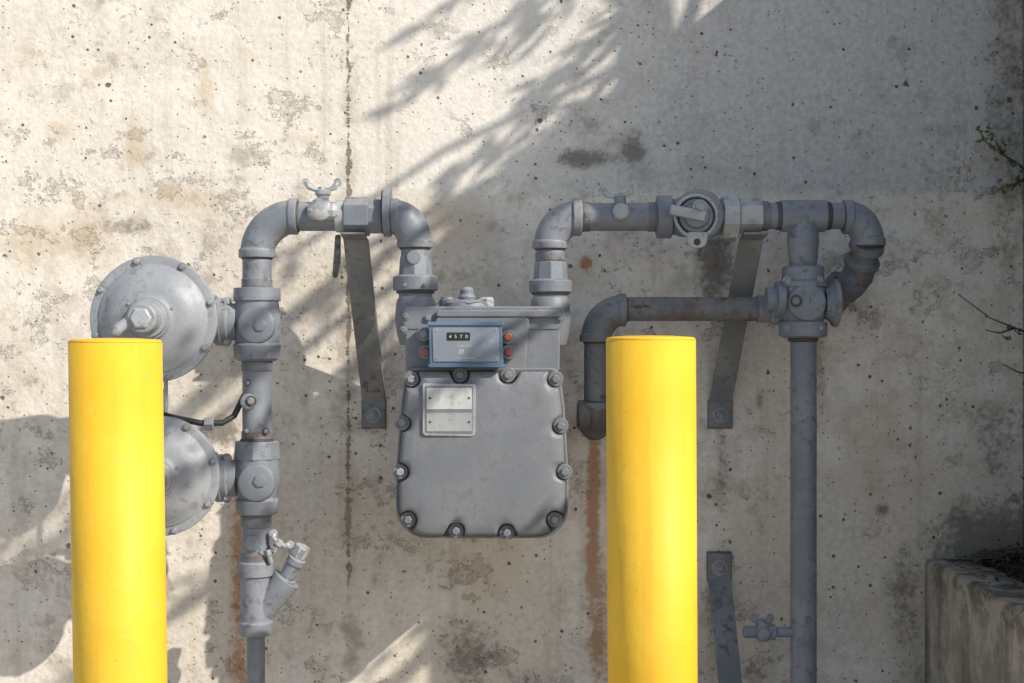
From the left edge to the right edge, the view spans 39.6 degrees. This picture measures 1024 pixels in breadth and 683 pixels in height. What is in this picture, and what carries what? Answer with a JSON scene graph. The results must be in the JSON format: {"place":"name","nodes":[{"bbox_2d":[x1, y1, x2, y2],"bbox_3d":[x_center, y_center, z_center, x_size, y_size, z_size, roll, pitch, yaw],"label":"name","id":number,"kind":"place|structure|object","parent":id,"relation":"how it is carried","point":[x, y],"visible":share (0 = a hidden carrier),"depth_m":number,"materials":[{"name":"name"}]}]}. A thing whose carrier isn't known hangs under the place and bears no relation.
{"place":"outdoors","nodes":[
{"label":"outdoors","id":0,"kind":"place"},
{"label":"ground","id":1,"kind":"structure","parent":0,"visible":0},
{"bbox_2d":[68,338,167,682],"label":"yellow bollard","id":2,"kind":"object","parent":1,"relation":"on","point":[117,515],"visible":1,"depth_m":2.29,"materials":[{"name":"metal"}]},
{"bbox_2d":[214,178,437,682],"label":"gas inlet pipe","id":3,"kind":"object","parent":1,"relation":"on","point":[249,321],"visible":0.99,"depth_m":2.97,"materials":[{"name":"grey metal"}]},
{"bbox_2d":[90,255,217,381],"bbox_3d":[-0.720,-0.046,2.945,0.284,0.261,0.194,0,0,-43],"label":"gas regulator","id":4,"kind":"object","parent":3,"relation":"attached to","point":[169,303],"visible":0.84,"depth_m":2.90,"materials":[{"name":"grey metal"}]},
{"bbox_2d":[163,416,219,535],"bbox_3d":[-0.712,0.277,2.942,0.277,0.247,0.191,0,0,-45],"label":"gas regulator","id":5,"kind":"object","parent":3,"relation":"attached to","point":[191,473],"visible":0.41,"depth_m":2.91,"materials":[{"name":"grey metal"}]},
{"bbox_2d":[163,381,241,429],"bbox_3d":[-0.644,0.102,2.976,0.182,0.210,0.041,0,0,-8],"label":"vent hose","id":6,"kind":"object","parent":5,"relation":"attached to","point":[209,423],"visible":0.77,"depth_m":2.97,"materials":[{"name":"black rubber"},{"name":"zinc"}]},
{"bbox_2d":[393,287,572,539],"bbox_3d":[-0.060,0.145,2.973,0.368,0.519,0.224,0,0,0],"label":"gas meter","id":7,"kind":"object","parent":3,"relation":"attached to","point":[481,424],"visible":1,"depth_m":2.88,"materials":[{"name":"grey metal"}]},
{"bbox_2d":[447,332,469,339],"bbox_3d":[-0.108,-0.010,2.864,0.047,0.016,0.003,0,0,0],"label":"counter window","id":8,"kind":"structure","parent":7,"relation":"in","point":[453,334],"depth_m":2.86,"materials":[{"name":"black plastic"}]},
{"bbox_2d":[0,0,1023,682],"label":"concrete wall","id":9,"kind":"structure","parent":1,"relation":"on","point":[482,136],"depth_m":3.25,"materials":[{"name":"grey concrete"}]},
{"bbox_2d":[332,232,385,428],"bbox_3d":[-0.342,-0.015,3.111,0.090,0.427,0.293,0,0,4],"label":"pipe bracket","id":10,"kind":"object","parent":9,"relation":"attached to","point":[362,299],"visible":1,"depth_m":3.13,"materials":[{"name":"metal"}]},
{"bbox_2d":[707,551,741,682],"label":"pipe bracket","id":11,"kind":"object","parent":9,"relation":"attached to","point":[719,571],"visible":1,"depth_m":3.19,"materials":[{"name":"metal"}]},
{"bbox_2d":[708,232,767,428],"bbox_3d":[0.495,-0.015,3.110,0.061,0.427,0.298,0,0,-7],"label":"pipe bracket","id":12,"kind":"object","parent":9,"relation":"attached to","point":[742,284],"visible":0.99,"depth_m":3.16,"materials":[{"name":"metal"}]},
{"bbox_2d":[606,335,697,682],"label":"yellow bollard","id":13,"kind":"object","parent":1,"relation":"on","point":[651,509],"visible":1,"depth_m":2.29,"materials":[{"name":"metal"}]},
{"bbox_2d":[529,183,885,682],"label":"gas outlet pipe","id":14,"kind":"object","parent":1,"relation":"on","point":[803,298],"visible":0.98,"depth_m":2.97,"materials":[{"name":"grey metal"}]},
{"bbox_2d":[576,293,782,439],"bbox_3d":[0.363,0.056,3.128,0.448,0.318,0.264,0,0,0],"label":"bypass pipe","id":15,"kind":"object","parent":14,"relation":"attached to","point":[606,318],"visible":0.81,"depth_m":3.03,"materials":[{"name":"grey metal"}]},
{"bbox_2d":[925,559,1023,682],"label":"planter","id":16,"kind":"object","parent":1,"relation":"on","point":[974,628],"visible":0.99,"depth_m":2.95,"materials":[{"name":"concrete"}]},
{"bbox_2d":[976,552,1023,582],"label":"soil","id":17,"kind":"structure","parent":16,"relation":"in","point":[1015,563],"depth_m":3.17,"materials":[{"name":"black soil"}]},
{"bbox_2d":[949,541,1023,602],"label":"leaf litter","id":18,"kind":"object","parent":17,"relation":"on","point":[1011,566],"visible":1,"depth_m":3.15,"materials":[{"name":"brown plant"}]},
{"bbox_3d":[1.265,-0.155,2.726,0.200,2.420,1.046,0,0,0],"label":"panel","id":19,"kind":"object","parent":1,"relation":"on","visible":0},
{"bbox_2d":[958,294,1023,373],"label":"bare twig","id":20,"kind":"object","parent":19,"relation":"attached to","point":[1010,329],"visible":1,"depth_m":3.19,"materials":[{"name":"brown plant"}]},
{"bbox_2d":[974,122,1023,193],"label":"climbing plant","id":21,"kind":"object","parent":19,"relation":"attached to","point":[1011,162],"visible":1,"depth_m":3.19,"materials":[{"name":"green plant"}]}
]}

